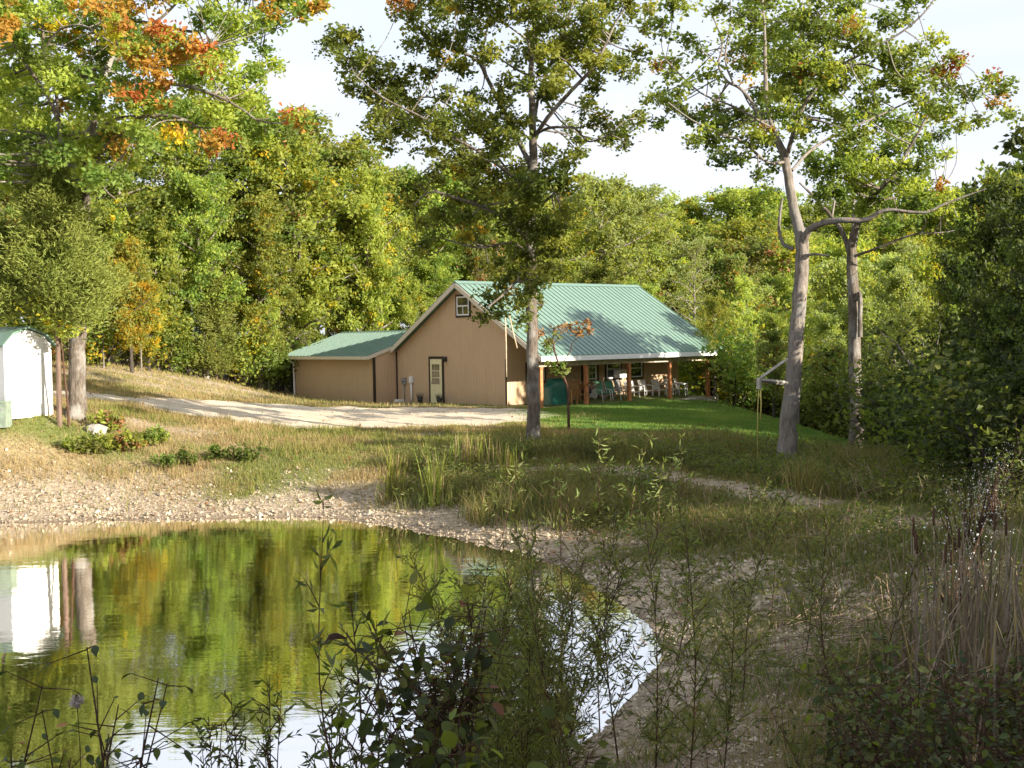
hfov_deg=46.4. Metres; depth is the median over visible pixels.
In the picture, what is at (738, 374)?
shrub
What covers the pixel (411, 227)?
slender tree
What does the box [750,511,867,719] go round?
willow sapling
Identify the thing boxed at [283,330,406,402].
garage annex
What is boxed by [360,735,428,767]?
weed
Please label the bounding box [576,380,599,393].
hanging plant
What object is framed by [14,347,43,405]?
door
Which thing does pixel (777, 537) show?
willow sapling
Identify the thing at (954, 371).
shrub
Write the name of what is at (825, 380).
shrub
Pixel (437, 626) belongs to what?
willow shoot
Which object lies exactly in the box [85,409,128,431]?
oak sprout
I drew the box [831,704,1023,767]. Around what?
bramble
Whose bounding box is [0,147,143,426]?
cedar tree
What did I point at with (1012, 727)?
bramble
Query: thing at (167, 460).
weed tuft
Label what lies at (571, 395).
wooden chair
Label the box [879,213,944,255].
broadleaf tree
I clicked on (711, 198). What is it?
broadleaf tree
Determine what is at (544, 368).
window
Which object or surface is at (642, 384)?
plastic chair
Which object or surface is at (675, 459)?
willow sprig
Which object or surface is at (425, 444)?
cattail clump
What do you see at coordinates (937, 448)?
shrub
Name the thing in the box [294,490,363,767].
willow sprig
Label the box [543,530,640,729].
willow sapling
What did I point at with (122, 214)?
broadleaf tree
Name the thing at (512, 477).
willow sprig
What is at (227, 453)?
weed tuft
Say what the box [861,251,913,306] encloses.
broadleaf tree
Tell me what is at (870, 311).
broadleaf tree
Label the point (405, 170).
broadleaf tree
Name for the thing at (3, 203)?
broadleaf tree
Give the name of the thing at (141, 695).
weed
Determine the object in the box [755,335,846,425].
shrub
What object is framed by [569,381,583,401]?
wooden chair
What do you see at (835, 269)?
broadleaf tree
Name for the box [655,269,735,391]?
broadleaf tree
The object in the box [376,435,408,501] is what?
cattail clump
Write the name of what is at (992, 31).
sky
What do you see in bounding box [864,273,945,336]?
broadleaf tree
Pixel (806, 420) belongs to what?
shrub
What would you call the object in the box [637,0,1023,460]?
oak tree
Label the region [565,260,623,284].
broadleaf tree
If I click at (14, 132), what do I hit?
broadleaf tree
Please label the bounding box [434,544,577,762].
willow shoot
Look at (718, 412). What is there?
lawn grass
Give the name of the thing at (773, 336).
broadleaf tree
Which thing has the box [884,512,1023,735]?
cattail clump
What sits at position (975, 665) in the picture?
cattail clump
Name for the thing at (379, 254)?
slender tree
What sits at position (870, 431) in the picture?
shrub
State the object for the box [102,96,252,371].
broadleaf tree
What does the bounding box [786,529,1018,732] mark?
cattail clump
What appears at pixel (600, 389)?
patio chair
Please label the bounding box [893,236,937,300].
broadleaf tree
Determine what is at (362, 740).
weed
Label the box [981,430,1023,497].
aster clump
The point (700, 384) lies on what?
shrub
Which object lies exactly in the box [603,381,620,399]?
patio chair
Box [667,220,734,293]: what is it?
broadleaf tree
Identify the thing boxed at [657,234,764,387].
broadleaf tree
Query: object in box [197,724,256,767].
weed
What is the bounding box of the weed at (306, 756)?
[248,724,328,767]
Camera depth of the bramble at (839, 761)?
6.25 m
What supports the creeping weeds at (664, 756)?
on the ground at (70, 463)
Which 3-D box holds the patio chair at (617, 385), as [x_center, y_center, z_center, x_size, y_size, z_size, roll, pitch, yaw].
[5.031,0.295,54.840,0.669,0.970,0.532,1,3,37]
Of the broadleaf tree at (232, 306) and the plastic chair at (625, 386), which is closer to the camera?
the plastic chair at (625, 386)
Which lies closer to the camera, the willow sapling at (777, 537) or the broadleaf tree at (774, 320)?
the willow sapling at (777, 537)
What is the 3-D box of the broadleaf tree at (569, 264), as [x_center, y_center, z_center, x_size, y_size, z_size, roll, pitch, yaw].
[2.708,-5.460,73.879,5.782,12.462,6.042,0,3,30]
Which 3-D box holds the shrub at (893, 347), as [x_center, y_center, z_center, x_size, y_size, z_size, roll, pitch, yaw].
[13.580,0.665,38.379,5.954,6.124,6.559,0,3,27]
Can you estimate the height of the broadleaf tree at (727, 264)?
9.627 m
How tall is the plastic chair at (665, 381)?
0.905 m
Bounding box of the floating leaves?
[8,517,644,766]
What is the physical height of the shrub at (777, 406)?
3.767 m
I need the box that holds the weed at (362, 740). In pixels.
[306,600,415,767]
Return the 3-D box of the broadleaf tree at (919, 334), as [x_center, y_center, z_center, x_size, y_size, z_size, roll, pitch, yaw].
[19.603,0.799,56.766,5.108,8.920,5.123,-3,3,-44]
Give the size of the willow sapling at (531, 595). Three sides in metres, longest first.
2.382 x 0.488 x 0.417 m
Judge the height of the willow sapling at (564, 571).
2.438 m
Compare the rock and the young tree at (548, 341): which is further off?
the young tree at (548, 341)
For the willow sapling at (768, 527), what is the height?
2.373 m
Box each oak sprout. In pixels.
[61,434,98,453]
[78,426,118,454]
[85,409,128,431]
[113,427,149,452]
[140,423,170,445]
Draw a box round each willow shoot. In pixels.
[380,543,534,762]
[415,609,553,767]
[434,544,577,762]
[441,531,643,764]
[448,591,601,767]
[450,547,609,767]
[456,566,593,767]
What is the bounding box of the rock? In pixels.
[83,424,107,434]
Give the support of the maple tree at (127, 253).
on the ground at (70, 463)
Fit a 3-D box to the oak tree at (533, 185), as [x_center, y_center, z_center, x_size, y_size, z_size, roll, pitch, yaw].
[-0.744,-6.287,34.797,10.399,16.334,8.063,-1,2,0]
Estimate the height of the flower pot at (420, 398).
0.546 m
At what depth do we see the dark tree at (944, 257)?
30.92 m
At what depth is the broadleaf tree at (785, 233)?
96.22 m
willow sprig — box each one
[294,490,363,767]
[482,445,528,538]
[539,455,587,560]
[580,421,629,523]
[618,431,659,530]
[626,457,679,554]
[660,433,699,512]
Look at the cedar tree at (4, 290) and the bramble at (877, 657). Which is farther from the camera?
the cedar tree at (4, 290)
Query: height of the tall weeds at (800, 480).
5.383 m
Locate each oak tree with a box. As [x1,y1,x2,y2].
[0,0,334,420]
[312,0,660,438]
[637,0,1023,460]
[791,102,986,448]
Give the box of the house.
[390,281,721,407]
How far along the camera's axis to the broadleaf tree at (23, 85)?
59.26 m
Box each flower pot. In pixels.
[416,392,423,402]
[436,393,442,402]
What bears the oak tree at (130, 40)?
on the ground at (70, 463)
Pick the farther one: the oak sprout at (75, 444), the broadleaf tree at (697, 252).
the broadleaf tree at (697, 252)
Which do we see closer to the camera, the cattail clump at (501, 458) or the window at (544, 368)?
the cattail clump at (501, 458)
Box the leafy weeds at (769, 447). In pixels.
[374,425,1023,767]
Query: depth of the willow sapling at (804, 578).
13.16 m
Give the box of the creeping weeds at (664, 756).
[570,488,1023,767]
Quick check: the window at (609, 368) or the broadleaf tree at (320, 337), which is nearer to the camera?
the window at (609, 368)
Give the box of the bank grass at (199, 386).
[52,350,622,419]
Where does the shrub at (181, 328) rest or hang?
on the ground at (70, 463)
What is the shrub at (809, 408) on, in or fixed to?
on the ground at (70, 463)
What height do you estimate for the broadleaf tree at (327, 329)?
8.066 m
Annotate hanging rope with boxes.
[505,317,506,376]
[509,316,517,347]
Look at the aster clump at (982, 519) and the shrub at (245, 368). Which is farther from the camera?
the shrub at (245, 368)
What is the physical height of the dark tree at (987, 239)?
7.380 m
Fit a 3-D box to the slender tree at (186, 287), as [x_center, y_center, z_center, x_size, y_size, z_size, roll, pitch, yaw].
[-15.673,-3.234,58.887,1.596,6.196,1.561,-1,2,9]
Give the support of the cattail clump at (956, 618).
on the ground at (70, 463)
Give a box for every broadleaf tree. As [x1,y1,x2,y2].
[0,65,36,209]
[0,78,54,220]
[0,149,92,306]
[0,204,18,238]
[12,106,111,352]
[68,111,186,364]
[77,195,138,362]
[91,182,159,306]
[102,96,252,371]
[126,183,192,322]
[130,215,184,369]
[150,87,321,378]
[153,167,253,378]
[186,90,382,328]
[213,248,251,381]
[219,189,306,389]
[229,132,371,346]
[237,295,270,385]
[272,267,318,391]
[277,225,345,344]
[280,130,415,332]
[319,162,411,333]
[324,264,351,333]
[324,302,351,337]
[337,161,463,315]
[339,211,388,330]
[341,287,391,331]
[376,232,430,329]
[385,276,432,329]
[386,168,484,325]
[413,252,462,319]
[420,156,522,285]
[439,229,507,280]
[441,177,519,280]
[448,180,543,281]
[507,198,601,283]
[539,170,665,286]
[542,190,594,233]
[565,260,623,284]
[567,241,607,274]
[579,183,670,245]
[579,183,703,321]
[582,220,633,258]
[616,238,675,307]
[622,276,671,307]
[630,190,687,277]
[638,216,700,310]
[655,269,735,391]
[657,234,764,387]
[662,233,814,388]
[663,235,729,391]
[666,195,723,228]
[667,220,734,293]
[682,185,765,238]
[689,248,779,396]
[689,293,738,396]
[693,181,813,243]
[699,211,784,290]
[725,282,777,407]
[749,326,787,418]
[750,234,847,333]
[752,185,807,239]
[754,267,837,351]
[757,310,802,417]
[765,229,841,310]
[787,201,838,260]
[804,309,848,369]
[805,254,881,367]
[805,342,846,431]
[808,234,881,351]
[816,213,888,282]
[840,274,898,363]
[840,295,914,374]
[851,204,904,252]
[855,213,907,258]
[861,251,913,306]
[861,311,938,363]
[861,332,913,371]
[862,264,939,380]
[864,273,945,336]
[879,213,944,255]
[880,244,948,345]
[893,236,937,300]
[907,167,1023,380]
[976,159,1023,277]
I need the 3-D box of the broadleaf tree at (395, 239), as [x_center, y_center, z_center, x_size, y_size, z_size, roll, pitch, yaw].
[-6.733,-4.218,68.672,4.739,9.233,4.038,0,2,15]
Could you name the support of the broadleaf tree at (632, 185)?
on the ground at (70, 463)
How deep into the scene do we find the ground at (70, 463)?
28.57 m
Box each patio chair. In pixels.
[593,381,610,400]
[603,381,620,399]
[613,380,626,398]
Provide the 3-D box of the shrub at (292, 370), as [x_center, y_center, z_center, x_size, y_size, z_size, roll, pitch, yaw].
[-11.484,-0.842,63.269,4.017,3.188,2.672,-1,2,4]
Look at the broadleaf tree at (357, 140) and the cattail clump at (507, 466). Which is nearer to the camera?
the cattail clump at (507, 466)
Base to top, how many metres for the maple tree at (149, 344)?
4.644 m
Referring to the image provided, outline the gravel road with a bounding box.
[52,390,559,428]
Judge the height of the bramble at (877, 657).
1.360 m
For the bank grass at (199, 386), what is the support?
on the ground at (70, 463)
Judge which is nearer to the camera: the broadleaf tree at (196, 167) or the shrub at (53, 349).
the shrub at (53, 349)
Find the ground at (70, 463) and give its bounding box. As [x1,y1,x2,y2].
[0,337,1023,767]
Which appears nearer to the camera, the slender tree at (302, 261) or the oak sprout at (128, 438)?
the oak sprout at (128, 438)
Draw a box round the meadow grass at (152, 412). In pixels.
[0,371,830,517]
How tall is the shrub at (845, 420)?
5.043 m
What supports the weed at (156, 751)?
on the ground at (70, 463)
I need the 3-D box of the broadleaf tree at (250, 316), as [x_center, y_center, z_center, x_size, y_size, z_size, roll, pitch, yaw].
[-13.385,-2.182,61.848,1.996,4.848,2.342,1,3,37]
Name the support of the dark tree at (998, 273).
on the ground at (70, 463)
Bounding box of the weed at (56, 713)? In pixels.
[1,709,120,767]
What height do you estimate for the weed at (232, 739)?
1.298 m
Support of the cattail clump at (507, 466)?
on the ground at (70, 463)
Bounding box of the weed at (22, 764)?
[0,671,81,767]
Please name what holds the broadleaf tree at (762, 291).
on the ground at (70, 463)
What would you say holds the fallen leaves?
on the ground at (70, 463)
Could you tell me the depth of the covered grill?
51.49 m
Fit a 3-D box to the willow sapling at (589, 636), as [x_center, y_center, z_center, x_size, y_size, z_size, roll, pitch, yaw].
[0.934,2.291,11.069,1.008,2.470,1.043,1,3,35]
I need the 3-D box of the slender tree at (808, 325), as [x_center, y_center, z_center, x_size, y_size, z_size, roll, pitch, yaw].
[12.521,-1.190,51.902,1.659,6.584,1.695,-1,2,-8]
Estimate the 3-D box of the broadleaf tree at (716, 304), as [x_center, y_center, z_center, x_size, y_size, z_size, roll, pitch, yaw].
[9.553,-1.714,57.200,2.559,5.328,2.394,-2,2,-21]
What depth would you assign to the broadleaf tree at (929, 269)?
60.85 m
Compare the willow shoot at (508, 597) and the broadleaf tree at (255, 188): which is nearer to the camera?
the willow shoot at (508, 597)
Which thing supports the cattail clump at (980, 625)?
on the ground at (70, 463)
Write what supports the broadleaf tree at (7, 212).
on the ground at (70, 463)
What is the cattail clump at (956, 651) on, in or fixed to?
on the ground at (70, 463)
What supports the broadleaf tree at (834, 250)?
on the ground at (70, 463)
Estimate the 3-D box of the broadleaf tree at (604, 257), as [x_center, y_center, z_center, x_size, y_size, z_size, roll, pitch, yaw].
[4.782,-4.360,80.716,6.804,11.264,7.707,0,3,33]
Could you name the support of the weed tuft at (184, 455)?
on the ground at (70, 463)
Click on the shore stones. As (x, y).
(638, 707)
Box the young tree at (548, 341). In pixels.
[538,318,594,430]
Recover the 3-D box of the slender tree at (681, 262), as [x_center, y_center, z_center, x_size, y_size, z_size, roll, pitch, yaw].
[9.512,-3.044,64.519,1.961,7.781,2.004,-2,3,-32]
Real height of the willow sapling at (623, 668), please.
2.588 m
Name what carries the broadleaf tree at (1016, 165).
on the ground at (70, 463)
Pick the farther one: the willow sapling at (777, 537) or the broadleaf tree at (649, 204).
the broadleaf tree at (649, 204)
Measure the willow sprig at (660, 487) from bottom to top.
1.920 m
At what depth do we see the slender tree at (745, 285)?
57.89 m
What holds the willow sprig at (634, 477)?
on the ground at (70, 463)
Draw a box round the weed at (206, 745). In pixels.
[182,717,232,767]
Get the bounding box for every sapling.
[8,247,89,427]
[502,504,598,767]
[502,507,545,614]
[504,510,581,767]
[537,503,617,663]
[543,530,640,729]
[562,497,674,759]
[589,480,711,767]
[621,511,759,767]
[644,459,742,661]
[685,539,797,767]
[706,481,799,701]
[737,477,806,621]
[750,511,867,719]
[772,514,846,660]
[814,530,940,746]
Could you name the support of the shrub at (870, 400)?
on the ground at (70, 463)
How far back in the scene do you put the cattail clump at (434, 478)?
26.66 m
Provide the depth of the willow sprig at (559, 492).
20.78 m
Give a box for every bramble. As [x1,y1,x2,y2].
[749,678,919,767]
[794,632,987,767]
[800,677,975,767]
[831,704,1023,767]
[855,653,1023,767]
[914,668,1023,767]
[931,614,1023,766]
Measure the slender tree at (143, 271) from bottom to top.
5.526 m
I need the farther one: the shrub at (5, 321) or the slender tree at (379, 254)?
the slender tree at (379, 254)
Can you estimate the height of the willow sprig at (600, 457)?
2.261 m
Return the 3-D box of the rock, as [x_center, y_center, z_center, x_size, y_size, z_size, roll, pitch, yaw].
[-11.372,1.236,32.626,0.525,0.290,0.502,1,3,34]
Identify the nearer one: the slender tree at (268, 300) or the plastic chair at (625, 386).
the plastic chair at (625, 386)
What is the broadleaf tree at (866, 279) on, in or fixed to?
on the ground at (70, 463)
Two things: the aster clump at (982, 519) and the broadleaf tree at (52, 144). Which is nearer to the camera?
the aster clump at (982, 519)
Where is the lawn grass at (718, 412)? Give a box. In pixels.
[503,390,847,446]
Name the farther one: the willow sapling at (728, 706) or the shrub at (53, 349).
the shrub at (53, 349)
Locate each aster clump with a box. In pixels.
[889,458,1021,623]
[925,453,1010,550]
[965,446,1021,526]
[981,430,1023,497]
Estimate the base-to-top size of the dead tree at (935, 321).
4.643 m
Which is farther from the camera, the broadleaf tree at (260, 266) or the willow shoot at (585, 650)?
the broadleaf tree at (260, 266)
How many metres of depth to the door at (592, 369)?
54.61 m
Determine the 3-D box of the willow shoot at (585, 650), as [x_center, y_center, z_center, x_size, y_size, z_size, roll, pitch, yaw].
[0.196,2.498,10.365,1.910,2.400,1.310,-1,2,3]
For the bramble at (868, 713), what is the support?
on the ground at (70, 463)
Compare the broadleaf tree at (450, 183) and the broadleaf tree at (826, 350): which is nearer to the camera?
the broadleaf tree at (826, 350)
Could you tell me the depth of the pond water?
16.97 m
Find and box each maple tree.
[98,232,163,372]
[133,276,168,370]
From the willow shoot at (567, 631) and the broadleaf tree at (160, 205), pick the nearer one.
the willow shoot at (567, 631)
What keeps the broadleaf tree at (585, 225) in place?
on the ground at (70, 463)
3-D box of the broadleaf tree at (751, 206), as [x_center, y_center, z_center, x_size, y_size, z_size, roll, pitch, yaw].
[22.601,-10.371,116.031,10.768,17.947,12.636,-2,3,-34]
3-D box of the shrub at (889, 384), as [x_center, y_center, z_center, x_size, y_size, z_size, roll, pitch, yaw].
[10.129,-0.009,26.936,5.787,5.404,5.254,-2,2,-13]
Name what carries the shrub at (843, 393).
on the ground at (70, 463)
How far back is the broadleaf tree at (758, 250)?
80.34 m
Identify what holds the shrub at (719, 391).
on the ground at (70, 463)
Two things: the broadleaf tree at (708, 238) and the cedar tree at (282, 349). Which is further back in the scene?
the broadleaf tree at (708, 238)
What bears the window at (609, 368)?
in the house
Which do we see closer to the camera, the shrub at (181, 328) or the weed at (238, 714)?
the weed at (238, 714)
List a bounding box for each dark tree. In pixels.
[924,306,957,373]
[929,246,1009,373]
[940,162,1023,394]
[959,200,1023,362]
[959,289,1023,468]
[961,117,1023,265]
[996,238,1023,466]
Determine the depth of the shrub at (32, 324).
51.42 m
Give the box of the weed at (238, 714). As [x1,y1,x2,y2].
[206,678,296,767]
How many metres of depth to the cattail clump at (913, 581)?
10.16 m
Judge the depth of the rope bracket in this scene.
27.08 m
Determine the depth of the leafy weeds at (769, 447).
23.91 m
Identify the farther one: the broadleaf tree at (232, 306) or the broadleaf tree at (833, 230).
the broadleaf tree at (833, 230)
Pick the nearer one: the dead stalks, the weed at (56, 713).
the weed at (56, 713)
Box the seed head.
[67,694,85,767]
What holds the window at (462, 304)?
in the house
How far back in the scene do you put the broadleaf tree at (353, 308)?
65.39 m
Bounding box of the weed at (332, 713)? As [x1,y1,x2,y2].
[306,660,369,767]
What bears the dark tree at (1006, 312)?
on the ground at (70, 463)
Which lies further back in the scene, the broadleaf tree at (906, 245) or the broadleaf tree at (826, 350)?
the broadleaf tree at (906, 245)
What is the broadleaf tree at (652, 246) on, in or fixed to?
on the ground at (70, 463)
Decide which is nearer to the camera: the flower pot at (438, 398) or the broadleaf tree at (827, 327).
the flower pot at (438, 398)
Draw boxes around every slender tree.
[93,270,112,367]
[131,256,153,370]
[153,248,187,372]
[179,256,206,377]
[230,259,262,384]
[258,286,282,390]
[281,240,315,323]
[346,232,384,312]
[394,214,428,302]
[668,256,706,390]
[728,273,759,407]
[781,284,818,424]
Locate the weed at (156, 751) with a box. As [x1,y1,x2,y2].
[65,673,192,767]
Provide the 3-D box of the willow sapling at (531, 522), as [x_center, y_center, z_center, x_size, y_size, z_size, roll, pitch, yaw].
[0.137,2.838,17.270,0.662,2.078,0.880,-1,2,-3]
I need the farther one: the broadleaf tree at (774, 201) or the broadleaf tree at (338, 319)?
the broadleaf tree at (774, 201)
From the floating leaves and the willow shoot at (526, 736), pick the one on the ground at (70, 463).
the willow shoot at (526, 736)
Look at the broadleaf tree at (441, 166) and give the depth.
78.07 m
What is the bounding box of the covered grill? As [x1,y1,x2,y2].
[543,378,566,405]
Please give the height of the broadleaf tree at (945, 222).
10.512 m
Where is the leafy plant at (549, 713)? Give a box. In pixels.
[536,706,616,767]
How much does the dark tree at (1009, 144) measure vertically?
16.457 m
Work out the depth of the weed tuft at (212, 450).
31.78 m
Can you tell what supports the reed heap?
on the ground at (70, 463)
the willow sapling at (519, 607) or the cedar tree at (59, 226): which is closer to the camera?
the willow sapling at (519, 607)
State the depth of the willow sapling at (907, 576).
9.43 m
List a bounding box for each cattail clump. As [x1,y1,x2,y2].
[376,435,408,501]
[414,448,451,508]
[423,434,430,454]
[448,440,458,463]
[454,429,499,472]
[492,438,508,473]
[495,442,518,486]
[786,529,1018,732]
[830,551,1023,767]
[851,506,1023,699]
[860,577,1023,767]
[862,517,1021,720]
[868,546,1023,763]
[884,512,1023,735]
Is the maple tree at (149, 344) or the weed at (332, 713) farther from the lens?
the maple tree at (149, 344)
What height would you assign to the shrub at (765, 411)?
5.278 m
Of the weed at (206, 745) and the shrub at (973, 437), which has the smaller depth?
the weed at (206, 745)
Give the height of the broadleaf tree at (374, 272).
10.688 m
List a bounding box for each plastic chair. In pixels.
[624,381,639,396]
[637,380,653,395]
[651,379,667,395]
[663,378,679,395]
[673,378,687,396]
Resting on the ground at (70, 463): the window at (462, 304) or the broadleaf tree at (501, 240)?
the broadleaf tree at (501, 240)
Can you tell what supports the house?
on the ground at (70, 463)
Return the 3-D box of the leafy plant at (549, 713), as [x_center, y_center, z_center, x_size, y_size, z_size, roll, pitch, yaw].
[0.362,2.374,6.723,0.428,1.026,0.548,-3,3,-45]
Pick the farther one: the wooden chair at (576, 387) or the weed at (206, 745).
the wooden chair at (576, 387)
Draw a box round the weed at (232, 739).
[211,689,301,767]
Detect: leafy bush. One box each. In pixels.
[319,641,548,767]
[325,569,536,767]
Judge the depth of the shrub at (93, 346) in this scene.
54.19 m
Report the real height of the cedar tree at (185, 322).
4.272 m
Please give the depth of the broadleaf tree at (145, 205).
57.11 m
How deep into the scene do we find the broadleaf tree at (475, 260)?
71.05 m
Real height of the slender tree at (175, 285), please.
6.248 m
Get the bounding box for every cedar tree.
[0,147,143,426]
[0,215,34,326]
[177,291,195,371]
[188,266,250,380]
[254,300,291,388]
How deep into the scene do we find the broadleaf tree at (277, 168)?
62.81 m
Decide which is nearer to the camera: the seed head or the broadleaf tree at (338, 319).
the seed head
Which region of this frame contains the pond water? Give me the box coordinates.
[0,517,661,767]
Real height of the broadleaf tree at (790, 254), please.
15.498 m
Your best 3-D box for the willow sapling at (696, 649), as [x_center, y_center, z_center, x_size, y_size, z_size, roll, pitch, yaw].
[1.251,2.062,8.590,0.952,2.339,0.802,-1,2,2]
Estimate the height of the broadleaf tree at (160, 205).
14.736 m
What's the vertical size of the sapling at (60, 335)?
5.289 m
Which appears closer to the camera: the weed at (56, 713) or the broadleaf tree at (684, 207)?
the weed at (56, 713)
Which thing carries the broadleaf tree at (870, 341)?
on the ground at (70, 463)
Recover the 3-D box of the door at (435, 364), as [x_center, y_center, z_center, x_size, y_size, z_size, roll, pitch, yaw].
[-3.497,-0.124,54.854,0.135,2.020,0.860,-3,3,-41]
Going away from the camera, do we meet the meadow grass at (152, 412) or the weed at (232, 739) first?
the weed at (232, 739)
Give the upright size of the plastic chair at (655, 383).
0.905 m
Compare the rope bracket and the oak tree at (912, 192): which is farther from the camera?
the oak tree at (912, 192)
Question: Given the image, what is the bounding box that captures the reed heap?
[734,591,942,682]
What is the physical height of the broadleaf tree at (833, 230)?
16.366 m
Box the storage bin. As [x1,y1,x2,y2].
[0,400,12,427]
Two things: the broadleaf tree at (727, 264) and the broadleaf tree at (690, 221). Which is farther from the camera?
the broadleaf tree at (690, 221)
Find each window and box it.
[455,294,470,317]
[525,362,545,382]
[605,364,621,380]
[626,363,643,379]
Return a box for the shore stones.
[0,441,1023,767]
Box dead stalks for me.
[620,459,1022,767]
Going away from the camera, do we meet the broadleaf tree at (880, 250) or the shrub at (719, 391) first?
the shrub at (719, 391)
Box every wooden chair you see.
[564,382,578,403]
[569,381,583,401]
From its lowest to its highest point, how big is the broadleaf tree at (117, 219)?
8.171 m
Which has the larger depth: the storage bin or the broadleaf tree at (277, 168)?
the broadleaf tree at (277, 168)
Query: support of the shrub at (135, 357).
on the ground at (70, 463)
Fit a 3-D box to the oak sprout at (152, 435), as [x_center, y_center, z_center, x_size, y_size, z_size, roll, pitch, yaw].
[-9.793,1.425,32.545,0.789,0.704,0.879,0,3,28]
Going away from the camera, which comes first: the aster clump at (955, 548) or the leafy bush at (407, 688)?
the leafy bush at (407, 688)
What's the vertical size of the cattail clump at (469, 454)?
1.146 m
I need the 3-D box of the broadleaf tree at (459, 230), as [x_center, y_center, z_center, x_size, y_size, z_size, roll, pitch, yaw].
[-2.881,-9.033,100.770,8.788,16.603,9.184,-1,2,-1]
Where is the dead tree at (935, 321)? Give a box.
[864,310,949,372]
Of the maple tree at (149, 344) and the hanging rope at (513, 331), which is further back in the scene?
the maple tree at (149, 344)
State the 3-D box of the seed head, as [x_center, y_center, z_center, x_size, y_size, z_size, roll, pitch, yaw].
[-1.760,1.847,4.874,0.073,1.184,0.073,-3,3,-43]
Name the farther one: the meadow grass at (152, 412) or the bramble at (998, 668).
the meadow grass at (152, 412)
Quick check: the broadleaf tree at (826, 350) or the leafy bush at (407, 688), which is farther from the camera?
the broadleaf tree at (826, 350)
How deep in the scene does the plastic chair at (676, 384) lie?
57.21 m
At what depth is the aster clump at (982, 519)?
16.03 m
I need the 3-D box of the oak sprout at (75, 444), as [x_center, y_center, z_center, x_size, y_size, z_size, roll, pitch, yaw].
[-11.309,1.618,31.352,1.114,0.646,0.891,-1,2,0]
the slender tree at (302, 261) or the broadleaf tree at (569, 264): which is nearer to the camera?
the slender tree at (302, 261)
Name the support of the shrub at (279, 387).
on the ground at (70, 463)
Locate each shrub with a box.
[0,287,31,326]
[2,287,66,360]
[36,321,69,363]
[54,298,153,367]
[106,304,189,369]
[136,297,226,373]
[161,330,225,379]
[197,313,288,387]
[234,324,313,391]
[266,340,323,391]
[678,301,772,395]
[680,290,821,407]
[699,321,787,411]
[728,324,804,416]
[753,359,825,424]
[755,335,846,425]
[768,361,826,432]
[800,367,888,436]
[802,325,881,438]
[802,351,914,436]
[817,292,979,448]
[817,332,922,436]
[822,280,1020,462]
[824,346,904,439]
[835,325,948,446]
[836,310,934,445]
[838,355,917,443]
[859,304,1023,492]
[866,262,1023,472]
[884,320,1023,488]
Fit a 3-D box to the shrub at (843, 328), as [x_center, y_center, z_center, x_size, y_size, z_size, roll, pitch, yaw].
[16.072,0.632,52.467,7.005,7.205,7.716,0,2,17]
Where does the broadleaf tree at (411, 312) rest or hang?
on the ground at (70, 463)
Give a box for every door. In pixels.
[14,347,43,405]
[430,359,441,402]
[588,365,597,398]
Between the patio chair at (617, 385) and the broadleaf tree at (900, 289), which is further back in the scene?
the patio chair at (617, 385)
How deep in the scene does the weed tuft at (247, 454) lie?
31.75 m
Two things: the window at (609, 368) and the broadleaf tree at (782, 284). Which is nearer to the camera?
the window at (609, 368)
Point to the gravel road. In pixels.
(287, 413)
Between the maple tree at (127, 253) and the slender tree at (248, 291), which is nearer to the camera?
the maple tree at (127, 253)
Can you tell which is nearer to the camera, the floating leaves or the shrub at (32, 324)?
the floating leaves
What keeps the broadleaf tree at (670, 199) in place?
on the ground at (70, 463)
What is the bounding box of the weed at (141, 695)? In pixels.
[37,645,191,767]
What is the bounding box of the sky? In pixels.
[1,0,1023,334]
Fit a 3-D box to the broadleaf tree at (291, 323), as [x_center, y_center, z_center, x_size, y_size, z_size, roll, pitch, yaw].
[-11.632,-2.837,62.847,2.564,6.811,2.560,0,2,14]
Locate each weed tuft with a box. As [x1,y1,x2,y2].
[148,452,179,470]
[171,446,198,466]
[201,442,222,461]
[215,442,243,460]
[238,442,268,461]
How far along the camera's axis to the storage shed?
32.30 m
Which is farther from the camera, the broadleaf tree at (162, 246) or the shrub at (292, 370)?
the shrub at (292, 370)
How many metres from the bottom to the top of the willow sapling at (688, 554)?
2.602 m
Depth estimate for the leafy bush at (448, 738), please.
5.67 m
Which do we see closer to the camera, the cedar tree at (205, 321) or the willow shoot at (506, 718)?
the willow shoot at (506, 718)
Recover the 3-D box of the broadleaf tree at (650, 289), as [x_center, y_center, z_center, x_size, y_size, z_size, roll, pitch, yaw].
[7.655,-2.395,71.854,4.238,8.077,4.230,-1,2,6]
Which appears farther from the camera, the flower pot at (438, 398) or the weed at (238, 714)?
the flower pot at (438, 398)
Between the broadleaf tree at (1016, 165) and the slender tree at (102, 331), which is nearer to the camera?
the broadleaf tree at (1016, 165)
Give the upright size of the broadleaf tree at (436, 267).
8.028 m
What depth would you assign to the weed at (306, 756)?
6.19 m
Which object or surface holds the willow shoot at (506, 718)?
on the ground at (70, 463)
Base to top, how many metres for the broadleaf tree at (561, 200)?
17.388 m
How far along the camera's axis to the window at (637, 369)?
56.63 m
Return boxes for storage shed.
[0,326,55,418]
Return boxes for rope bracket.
[756,358,787,458]
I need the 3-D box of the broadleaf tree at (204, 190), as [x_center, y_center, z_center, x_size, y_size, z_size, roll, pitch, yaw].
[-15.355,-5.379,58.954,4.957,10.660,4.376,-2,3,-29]
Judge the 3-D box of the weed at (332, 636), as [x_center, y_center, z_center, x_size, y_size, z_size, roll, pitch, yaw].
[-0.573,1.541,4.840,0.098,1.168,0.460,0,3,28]
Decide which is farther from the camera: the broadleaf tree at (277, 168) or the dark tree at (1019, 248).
the broadleaf tree at (277, 168)
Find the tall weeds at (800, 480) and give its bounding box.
[369,424,1023,767]
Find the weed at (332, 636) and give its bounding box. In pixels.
[324,633,390,767]
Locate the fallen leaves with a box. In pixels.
[0,351,1023,767]

